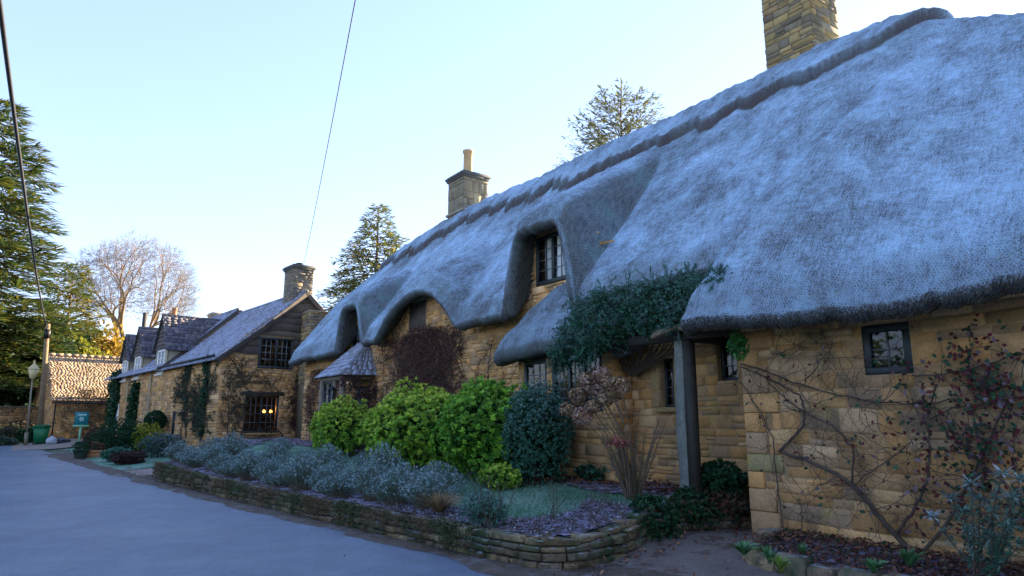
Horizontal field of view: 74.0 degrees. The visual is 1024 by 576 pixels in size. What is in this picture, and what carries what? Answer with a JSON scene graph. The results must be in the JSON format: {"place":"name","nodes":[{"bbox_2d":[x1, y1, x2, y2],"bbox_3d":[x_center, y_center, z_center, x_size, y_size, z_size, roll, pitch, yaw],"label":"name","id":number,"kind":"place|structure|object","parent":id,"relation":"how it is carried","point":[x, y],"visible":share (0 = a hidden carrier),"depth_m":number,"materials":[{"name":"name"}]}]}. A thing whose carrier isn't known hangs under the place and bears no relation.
{"place":"outdoors","nodes":[
{"label":"outdoors","id":0,"kind":"place"},
{"bbox_2d":[11,439,82,449],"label":"driveway","id":1,"kind":"structure","parent":0,"point":[21,446],"depth_m":33.02,"materials":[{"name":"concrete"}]},
{"bbox_2d":[32,425,50,443],"bbox_3d":[-24.466,7.618,35.320,0.820,0.998,0.925,8,-13,-34],"label":"wheelie bin","id":2,"kind":"object","parent":1,"relation":"on","point":[40,434],"visible":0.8,"depth_m":35.05,"materials":[{"name":"green plastic"}]},
{"bbox_2d":[0,445,493,575],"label":"road","id":3,"kind":"structure","parent":0,"point":[183,534],"depth_m":9.19,"materials":[{"name":"grey asphalt"}]},
{"bbox_2d":[41,439,661,536],"bbox_3d":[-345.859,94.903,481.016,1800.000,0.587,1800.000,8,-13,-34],"label":"ground","id":4,"kind":"structure","parent":0,"point":[61,451],"depth_m":30.13,"materials":[{"name":"soil"}]},
{"bbox_2d":[0,406,37,437],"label":"boundary wall","id":5,"kind":"structure","parent":4,"relation":"on","point":[9,414],"depth_m":41.69,"materials":[{"name":"brown stone"}]},
{"bbox_2d":[23,360,39,444],"bbox_3d":[-24.951,5.910,35.151,0.540,4.415,0.468,8,-13,-34],"label":"street lamp","id":6,"kind":"object","parent":4,"relation":"on","point":[33,369],"visible":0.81,"depth_m":35.26,"materials":[{"name":"metal"}]},
{"bbox_2d":[0,319,75,389],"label":"dark evergreen","id":7,"kind":"object","parent":4,"relation":"on","point":[13,353],"visible":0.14,"depth_m":46.16,"materials":[{"name":"green plant"}]},
{"bbox_2d":[0,333,85,405],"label":"dark evergreen","id":8,"kind":"object","parent":4,"relation":"on","point":[9,398],"visible":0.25,"depth_m":45.94,"materials":[{"name":"green plant"}]},
{"bbox_2d":[37,324,50,424],"bbox_3d":[-24.899,5.080,36.111,0.638,6.426,0.376,0,-11,1],"label":"utility pole","id":9,"kind":"object","parent":4,"relation":"on","point":[40,417],"visible":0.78,"depth_m":36.13,"materials":[{"name":"brown wood"}]},
{"bbox_2d":[0,0,47,329],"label":"overhead cable","id":10,"kind":"object","parent":9,"relation":"attached to","point":[7,67],"visible":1,"depth_m":10.15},
{"bbox_2d":[0,98,104,394],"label":"cedar tree","id":11,"kind":"object","parent":4,"relation":"on","point":[13,205],"visible":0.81,"depth_m":45.99,"materials":[{"name":"green plant"}]},
{"bbox_2d":[35,260,115,354],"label":"golden conifer","id":12,"kind":"object","parent":4,"relation":"on","point":[87,315],"visible":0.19,"depth_m":55.98,"materials":[{"name":"green plant"}]},
{"bbox_2d":[33,353,121,438],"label":"stone barn","id":13,"kind":"structure","parent":4,"relation":"on","point":[68,372],"depth_m":41.14,"materials":[{"name":"stone"}]},
{"bbox_2d":[59,387,108,438],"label":"shrub","id":14,"kind":"object","parent":13,"relation":"attached to","point":[99,414],"visible":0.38,"depth_m":40.42,"materials":[{"name":"brown plant"}]},
{"bbox_2d":[72,412,88,441],"bbox_3d":[-20.883,6.834,32.902,0.676,1.640,0.090,10,-15,-41],"label":"notice sign","id":15,"kind":"object","parent":4,"relation":"on","point":[81,420],"visible":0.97,"depth_m":32.94,"materials":[{"name":"teal metal"}]},
{"bbox_2d":[67,327,111,355],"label":"garden tree","id":16,"kind":"object","parent":4,"relation":"on","point":[84,350],"visible":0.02,"depth_m":53.42,"materials":[{"name":"yellow plant"}]},
{"bbox_2d":[85,314,124,356],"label":"garden tree","id":17,"kind":"object","parent":4,"relation":"on","point":[113,349],"visible":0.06,"depth_m":59.16,"materials":[{"name":"yellow plant"}]},
{"bbox_2d":[90,417,134,449],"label":"verge bush","id":18,"kind":"object","parent":4,"relation":"on","point":[101,434],"visible":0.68,"depth_m":27.02,"materials":[{"name":"green plant"}]},
{"bbox_2d":[104,420,147,450],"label":"verge bush","id":19,"kind":"object","parent":4,"relation":"on","point":[130,430],"visible":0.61,"depth_m":26.84,"materials":[{"name":"green plant"}]},
{"bbox_2d":[62,227,203,345],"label":"bare tree","id":20,"kind":"object","parent":4,"relation":"on","point":[120,285],"visible":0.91,"depth_m":74.59,"materials":[{"name":"brown plant"}]},
{"bbox_2d":[130,422,164,450],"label":"verge bush","id":21,"kind":"object","parent":4,"relation":"on","point":[146,430],"visible":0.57,"depth_m":26.85,"materials":[{"name":"green plant"}]},
{"bbox_2d":[137,432,184,457],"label":"verge bush","id":22,"kind":"object","parent":4,"relation":"on","point":[162,440],"visible":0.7,"depth_m":23.93,"materials":[{"name":"green plant"}]},
{"bbox_2d":[103,308,288,437],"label":"dormer cottage","id":23,"kind":"structure","parent":4,"relation":"on","point":[146,352],"depth_m":33.99,"materials":[{"name":"stone"}]},
{"bbox_2d":[103,369,121,428],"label":"ivy column","id":24,"kind":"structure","parent":23,"relation":"attached to","point":[113,389],"depth_m":38.55,"materials":[{"name":"green plant"}]},
{"bbox_2d":[124,379,140,439],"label":"ivy column","id":25,"kind":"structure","parent":23,"relation":"attached to","point":[133,402],"depth_m":34.88,"materials":[{"name":"green plant"}]},
{"bbox_2d":[156,263,328,449],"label":"gabled cottage","id":26,"kind":"structure","parent":4,"relation":"on","point":[289,322],"depth_m":27.40,"materials":[{"name":"stone"}]},
{"bbox_2d":[171,361,218,438],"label":"bare vine","id":27,"kind":"object","parent":26,"relation":"attached to","point":[185,402],"visible":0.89,"depth_m":27.70,"materials":[{"name":"green plant"}]},
{"bbox_2d":[196,353,209,440],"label":"ivy column","id":28,"kind":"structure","parent":26,"relation":"attached to","point":[202,396],"depth_m":26.52,"materials":[{"name":"green plant"}]},
{"bbox_2d":[219,357,297,438],"bbox_3d":[-9.401,4.578,26.769,4.087,3.717,0.285,9,-14,-40],"label":"bare vine","id":29,"kind":"object","parent":26,"relation":"attached to","point":[234,390],"visible":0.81,"depth_m":26.02,"materials":[{"name":"brown plant"}]},
{"bbox_2d":[243,395,278,432],"bbox_3d":[-9.823,4.921,26.572,1.338,1.432,0.080,9,-14,-40],"label":"window","id":30,"kind":"structure","parent":26,"relation":"in","point":[277,397],"depth_m":26.61,"materials":[{"name":"paint"}]},
{"bbox_2d":[257,336,293,369],"bbox_3d":[-9.440,2.606,27.208,1.388,1.236,0.080,9,-14,-40],"label":"window","id":31,"kind":"structure","parent":26,"relation":"in","point":[276,346],"depth_m":27.15,"materials":[{"name":"paint"}]},
{"bbox_2d":[286,376,297,430],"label":"red creeper","id":32,"kind":"object","parent":26,"relation":"attached to","point":[292,402],"visible":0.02,"depth_m":27.23,"materials":[{"name":"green plant"}]},
{"bbox_2d":[303,0,355,265],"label":"overhead wire","id":33,"kind":"object","parent":26,"relation":"attached to","point":[334,108],"visible":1,"depth_m":10.86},
{"bbox_2d":[313,203,409,311],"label":"spruce tree","id":34,"kind":"object","parent":4,"relation":"on","point":[351,284],"visible":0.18,"depth_m":45.55,"materials":[{"name":"green plant"}]},
{"bbox_2d":[152,460,751,569],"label":"retaining wall","id":35,"kind":"structure","parent":4,"relation":"on","point":[617,539],"depth_m":8.11,"materials":[{"name":"stone"}]},
{"bbox_2d":[254,486,287,509],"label":"trailing plant","id":36,"kind":"object","parent":35,"relation":"attached to","point":[266,492],"visible":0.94,"depth_m":12.40,"materials":[{"name":"green plant"}]},
{"bbox_2d":[304,495,344,524],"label":"trailing plant","id":37,"kind":"object","parent":35,"relation":"attached to","point":[325,503],"visible":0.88,"depth_m":10.70,"materials":[{"name":"green plant"}]},
{"bbox_2d":[330,500,370,530],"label":"trailing plant","id":38,"kind":"object","parent":35,"relation":"attached to","point":[344,506],"visible":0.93,"depth_m":10.14,"materials":[{"name":"green plant"}]},
{"bbox_2d":[354,503,400,538],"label":"trailing plant","id":39,"kind":"object","parent":35,"relation":"attached to","point":[385,512],"visible":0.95,"depth_m":9.52,"materials":[{"name":"green plant"}]},
{"bbox_2d":[392,512,435,547],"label":"trailing plant","id":40,"kind":"object","parent":35,"relation":"attached to","point":[420,527],"visible":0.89,"depth_m":8.79,"materials":[{"name":"green plant"}]},
{"bbox_2d":[425,516,478,554],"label":"trailing plant","id":41,"kind":"object","parent":35,"relation":"attached to","point":[446,528],"visible":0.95,"depth_m":8.28,"materials":[{"name":"green plant"}]},
{"bbox_2d":[628,493,683,541],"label":"trailing plant","id":42,"kind":"object","parent":35,"relation":"on","point":[647,503],"depth_m":8.47,"materials":[{"name":"green plant"}]},
{"bbox_2d":[668,484,722,529],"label":"trailing plant","id":43,"kind":"object","parent":35,"relation":"on","point":[696,507],"depth_m":8.78,"materials":[{"name":"green plant"}]},
{"bbox_2d":[704,482,751,526],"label":"wall plant","id":44,"kind":"object","parent":35,"relation":"on","point":[725,501],"depth_m":8.84,"materials":[{"name":"green plant"}]},
{"bbox_2d":[552,77,669,167],"bbox_3d":[5.718,-1.550,34.209,8.226,18.699,8.467,8,-13,-34],"label":"spruce tree","id":45,"kind":"object","parent":4,"relation":"on","point":[597,141],"visible":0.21,"depth_m":34.97,"materials":[{"name":"green plant"}]},
{"bbox_2d":[288,0,1023,568],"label":"thatched cottage","id":46,"kind":"structure","parent":4,"relation":"on","point":[862,186],"depth_m":9.19,"materials":[{"name":"plant"}]},
{"bbox_2d":[302,368,339,441],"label":"bare vine","id":47,"kind":"object","parent":46,"relation":"attached to","point":[309,396],"visible":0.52,"depth_m":23.83,"materials":[{"name":"brown plant"}]},
{"bbox_2d":[338,372,377,449],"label":"bare vine","id":48,"kind":"object","parent":46,"relation":"attached to","point":[373,391],"visible":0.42,"depth_m":19.43,"materials":[{"name":"brown plant"}]},
{"bbox_2d":[368,322,467,421],"bbox_3d":[-2.544,3.054,17.570,0.522,4.279,5.145,8,-13,-34],"label":"red creeper","id":49,"kind":"object","parent":46,"relation":"attached to","point":[427,338],"visible":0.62,"depth_m":17.27,"materials":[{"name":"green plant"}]},
{"bbox_2d":[409,299,426,331],"bbox_3d":[-2.487,0.774,18.198,0.080,0.818,1.010,8,-13,-34],"label":"window","id":50,"kind":"structure","parent":46,"relation":"in","point":[417,312],"depth_m":18.22,"materials":[{"name":"grey glass"}]},
{"bbox_2d":[435,335,518,395],"bbox_3d":[-0.814,2.489,15.219,0.203,2.730,4.603,8,-13,-35],"label":"bare vine","id":51,"kind":"object","parent":46,"relation":"attached to","point":[483,365],"visible":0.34,"depth_m":15.02,"materials":[{"name":"brown plant"}]},
{"bbox_2d":[524,359,546,404],"bbox_3d":[0.475,1.865,12.895,0.080,0.972,0.719,8,-13,-34],"label":"window","id":52,"kind":"structure","parent":46,"relation":"in","point":[527,364],"depth_m":13.02,"materials":[{"name":"paint"}]},
{"bbox_2d":[536,231,565,286],"bbox_3d":[0.841,-0.606,13.569,0.097,1.004,1.083,8,-13,-34],"label":"window","id":53,"kind":"structure","parent":46,"relation":"in","point":[551,238],"depth_m":13.63,"materials":[{"name":"paint"}]},
{"bbox_2d":[552,353,602,411],"bbox_3d":[1.155,1.681,11.949,0.080,0.972,1.343,8,-13,-34],"label":"window","id":54,"kind":"structure","parent":46,"relation":"in","point":[570,379],"depth_m":12.06,"materials":[{"name":"paint"}]},
{"bbox_2d":[544,261,732,384],"bbox_3d":[1.902,0.550,10.230,1.526,1.678,4.018,8,-13,-34],"label":"evergreen rambler","id":55,"kind":"object","parent":46,"relation":"attached to","point":[650,311],"visible":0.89,"depth_m":10.27,"materials":[{"name":"green plant"}]},
{"bbox_2d":[664,359,674,406],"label":"window","id":56,"kind":"structure","parent":46,"relation":"in","point":[666,362],"depth_m":10.93,"materials":[{"name":"glass"}]},
{"bbox_2d":[628,325,736,499],"bbox_3d":[2.613,1.827,9.483,1.295,2.533,1.785,8,-13,-34],"label":"timber frame","id":57,"kind":"object","parent":46,"relation":"attached to","point":[688,435],"visible":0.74,"depth_m":9.22,"materials":[{"name":"grey wood"}]},
{"bbox_2d":[720,342,737,380],"bbox_3d":[3.242,1.065,10.009,0.080,0.595,0.342,8,-13,-34],"label":"window","id":58,"kind":"structure","parent":46,"relation":"in","point":[724,355],"depth_m":10.08,"materials":[{"name":"paint"}]},
{"bbox_2d":[726,329,749,360],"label":"fern sprig","id":59,"kind":"object","parent":46,"relation":"attached to","point":[741,341],"visible":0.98,"depth_m":8.41,"materials":[{"name":"green plant"}]},
{"bbox_2d":[714,313,1023,568],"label":"climbing rose","id":60,"kind":"object","parent":46,"relation":"attached to","point":[983,396],"visible":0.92,"depth_m":6.74,"materials":[{"name":"brown plant"}]},
{"bbox_2d":[861,321,913,374],"bbox_3d":[4.065,0.659,7.344,0.080,0.538,0.503,8,-13,-34],"label":"window","id":61,"kind":"structure","parent":46,"relation":"in","point":[868,348],"depth_m":7.35,"materials":[{"name":"paint"}]},
{"bbox_2d":[742,528,913,575],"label":"bed edging","id":62,"kind":"object","parent":4,"relation":"on","point":[804,565],"visible":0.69,"depth_m":6.61,"materials":[{"name":"stone"}]},
{"bbox_2d":[42,454,681,575],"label":"verge","id":63,"kind":"structure","parent":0,"point":[489,567],"depth_m":8.89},
{"bbox_2d":[69,445,172,469],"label":"verge grass","id":64,"kind":"structure","parent":63,"relation":"on","point":[147,463],"depth_m":22.75,"materials":[{"name":"green plant"}]},
{"bbox_2d":[108,449,148,464],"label":"verge bush","id":65,"kind":"object","parent":64,"relation":"on","point":[134,457],"visible":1,"depth_m":22.45,"materials":[{"name":"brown plant"}]},
{"bbox_2d":[143,410,167,430],"bbox_3d":[-15.712,6.189,29.904,0.978,1.661,0.961,8,-13,-34],"label":"topiary ball","id":66,"kind":"object","parent":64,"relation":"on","point":[161,419],"visible":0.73,"depth_m":29.74,"materials":[{"name":"green plant"}]},
{"bbox_2d":[224,438,670,541],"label":"garden lawn","id":67,"kind":"structure","parent":0,"point":[261,446],"depth_m":10.33,"materials":[{"name":"green plant"}]},
{"bbox_2d":[214,431,253,459],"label":"frosted shrub","id":68,"kind":"object","parent":67,"relation":"on","point":[233,448],"visible":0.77,"depth_m":17.67,"materials":[{"name":"grey plant"}]},
{"bbox_2d":[256,442,294,463],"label":"frosted shrub","id":69,"kind":"object","parent":67,"relation":"on","point":[273,450],"visible":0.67,"depth_m":15.74,"materials":[{"name":"grey plant"}]},
{"bbox_2d":[303,441,352,472],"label":"frosted shrub","id":70,"kind":"object","parent":67,"relation":"on","point":[324,455],"visible":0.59,"depth_m":13.67,"materials":[{"name":"grey plant"}]},
{"bbox_2d":[355,440,405,482],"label":"frosted shrub","id":71,"kind":"object","parent":67,"relation":"on","point":[381,451],"visible":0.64,"depth_m":12.27,"materials":[{"name":"grey plant"}]},
{"bbox_2d":[405,460,469,496],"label":"frosted shrub","id":72,"kind":"object","parent":67,"relation":"on","point":[439,469],"visible":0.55,"depth_m":10.85,"materials":[{"name":"grey plant"}]},
{"bbox_2d":[476,461,521,490],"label":"lime shrub","id":73,"kind":"object","parent":67,"relation":"on","point":[500,472],"visible":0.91,"depth_m":10.95,"materials":[{"name":"green plant"}]},
{"bbox_2d":[559,366,665,499],"bbox_3d":[1.464,2.048,9.798,0.957,1.854,1.833,8,-13,-34],"label":"hydrangea","id":74,"kind":"object","parent":67,"relation":"on","point":[604,397],"visible":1,"depth_m":9.64,"materials":[{"name":"brown plant"}]},
{"bbox_2d":[165,437,748,537],"bbox_3d":[-4.960,4.188,16.466,5.650,0.648,21.840,8,-13,-34],"label":"flower bed","id":75,"kind":"object","parent":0,"point":[354,497],"visible":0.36,"depth_m":9.90,"materials":[{"name":"soil"}]},
{"bbox_2d":[162,440,196,461],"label":"frosted shrub","id":76,"kind":"object","parent":75,"relation":"on","point":[170,451],"visible":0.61,"depth_m":18.18,"materials":[{"name":"grey plant"}]},
{"bbox_2d":[174,448,212,467],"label":"frosted shrub","id":77,"kind":"object","parent":75,"relation":"on","point":[191,463],"visible":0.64,"depth_m":16.96,"materials":[{"name":"grey plant"}]},
{"bbox_2d":[196,442,234,469],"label":"frosted shrub","id":78,"kind":"object","parent":75,"relation":"on","point":[213,452],"visible":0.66,"depth_m":16.45,"materials":[{"name":"grey plant"}]},
{"bbox_2d":[202,453,235,473],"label":"frosted shrub","id":79,"kind":"object","parent":75,"relation":"on","point":[216,460],"visible":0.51,"depth_m":15.70,"materials":[{"name":"grey plant"}]},
{"bbox_2d":[212,459,255,477],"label":"frosted shrub","id":80,"kind":"object","parent":75,"relation":"on","point":[223,471],"visible":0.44,"depth_m":14.91,"materials":[{"name":"grey plant"}]},
{"bbox_2d":[225,447,269,480],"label":"frosted shrub","id":81,"kind":"object","parent":75,"relation":"on","point":[245,471],"visible":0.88,"depth_m":14.37,"materials":[{"name":"grey plant"}]},
{"bbox_2d":[249,459,292,483],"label":"frosted shrub","id":82,"kind":"object","parent":75,"relation":"on","point":[272,466],"visible":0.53,"depth_m":13.80,"materials":[{"name":"grey plant"}]},
{"bbox_2d":[259,470,294,486],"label":"frosted shrub","id":83,"kind":"object","parent":75,"relation":"on","point":[275,480],"visible":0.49,"depth_m":13.08,"materials":[{"name":"grey plant"}]},
{"bbox_2d":[275,452,323,490],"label":"frosted shrub","id":84,"kind":"object","parent":75,"relation":"on","point":[302,472],"visible":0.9,"depth_m":12.58,"materials":[{"name":"grey plant"}]},
{"bbox_2d":[304,465,346,492],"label":"frosted shrub","id":85,"kind":"object","parent":75,"relation":"on","point":[321,475],"visible":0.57,"depth_m":12.10,"materials":[{"name":"grey plant"}]},
{"bbox_2d":[312,471,367,497],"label":"frosted shrub","id":86,"kind":"object","parent":75,"relation":"on","point":[333,492],"visible":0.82,"depth_m":11.38,"materials":[{"name":"grey plant"}]},
{"bbox_2d":[308,394,374,456],"bbox_3d":[-4.436,3.636,17.983,1.800,1.674,2.154,8,-13,-34],"label":"lime shrub","id":87,"kind":"object","parent":75,"relation":"on","point":[339,424],"visible":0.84,"depth_m":17.46,"materials":[{"name":"green plant"}]},
{"bbox_2d":[348,459,394,500],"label":"frosted shrub","id":88,"kind":"object","parent":75,"relation":"on","point":[372,474],"visible":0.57,"depth_m":10.89,"materials":[{"name":"grey plant"}]},
{"bbox_2d":[362,467,425,505],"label":"frosted shrub","id":89,"kind":"object","parent":75,"relation":"on","point":[390,493],"visible":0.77,"depth_m":10.23,"materials":[{"name":"grey plant"}]},
{"bbox_2d":[354,376,463,472],"bbox_3d":[-1.905,2.857,14.284,2.374,1.990,3.637,8,-13,-34],"label":"lime shrub","id":90,"kind":"object","parent":75,"relation":"on","point":[407,425],"visible":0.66,"depth_m":13.48,"materials":[{"name":"green plant"}]},
{"bbox_2d":[397,470,462,510],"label":"frosted shrub","id":91,"kind":"object","parent":75,"relation":"on","point":[430,487],"visible":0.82,"depth_m":9.72,"materials":[{"name":"green plant"}]},
{"bbox_2d":[414,491,463,514],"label":"dry grass","id":92,"kind":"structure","parent":75,"relation":"on","point":[438,505],"depth_m":9.15,"materials":[{"name":"brown plant"}]},
{"bbox_2d":[457,488,508,528],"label":"frosted herb","id":93,"kind":"object","parent":75,"relation":"on","point":[478,516],"visible":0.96,"depth_m":8.27,"materials":[{"name":"green plant"}]},
{"bbox_2d":[466,468,507,529],"bbox_3d":[-0.236,2.514,8.101,0.490,0.734,0.430,8,-13,-34],"label":"rose cane","id":94,"kind":"object","parent":75,"relation":"on","point":[489,528],"visible":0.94,"depth_m":8.07,"materials":[{"name":"brown plant"}]},
{"bbox_2d":[429,374,546,479],"bbox_3d":[-0.404,2.525,12.363,2.040,1.923,2.197,8,-13,-34],"label":"lime shrub","id":95,"kind":"object","parent":75,"relation":"on","point":[475,427],"visible":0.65,"depth_m":11.89,"materials":[{"name":"green plant"}]},
{"bbox_2d":[380,497,642,536],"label":"frosted litter","id":96,"kind":"object","parent":75,"relation":"on","point":[518,518],"visible":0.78,"depth_m":8.46,"materials":[{"name":"brown plant"}]},
{"bbox_2d":[499,377,575,483],"bbox_3d":[0.379,2.408,11.479,1.351,1.814,1.411,8,-13,-34],"label":"dark shrub","id":97,"kind":"object","parent":75,"relation":"on","point":[538,436],"visible":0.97,"depth_m":11.19,"materials":[{"name":"green plant"}]},
{"bbox_2d":[427,466,734,498],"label":"fallen leaves","id":98,"kind":"object","parent":75,"relation":"on","point":[575,479],"visible":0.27,"depth_m":10.75,"materials":[{"name":"brown plant"}]},
{"bbox_2d":[573,463,608,481],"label":"ground herb","id":99,"kind":"object","parent":75,"relation":"on","point":[585,472],"visible":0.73,"depth_m":11.15,"materials":[{"name":"green plant"}]},
{"bbox_2d":[701,457,748,498],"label":"shrub","id":100,"kind":"object","parent":75,"relation":"on","point":[719,475],"visible":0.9,"depth_m":8.97,"materials":[{"name":"green plant"}]},
{"bbox_2d":[0,0,1023,340],"label":"sky","id":101,"kind":"structure","parent":0,"point":[203,127],"materials":[{"name":"blue"}]},
{"bbox_2d":[610,528,788,575],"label":"path","id":102,"kind":"structure","parent":0,"point":[688,553],"depth_m":7.58,"materials":[{"name":"grey gravel"}]},
{"bbox_2d":[565,524,790,575],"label":"fallen leaves","id":103,"kind":"object","parent":102,"relation":"on","point":[696,542],"visible":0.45,"depth_m":7.90,"materials":[{"name":"brown plant"}]},
{"bbox_2d":[732,527,1023,575],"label":"flower bed","id":104,"kind":"object","parent":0,"point":[835,564],"visible":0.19,"depth_m":6.73,"materials":[{"name":"brown plant"}]},
{"bbox_2d":[895,548,925,567],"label":"leafy plant","id":105,"kind":"object","parent":104,"relation":"on","point":[908,558],"visible":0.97,"depth_m":6.21,"materials":[{"name":"green plant"}]},
{"bbox_2d":[924,463,1023,575],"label":"frosted spurge","id":106,"kind":"object","parent":104,"relation":"on","point":[996,560],"visible":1,"depth_m":5.68,"materials":[{"name":"green plant"}]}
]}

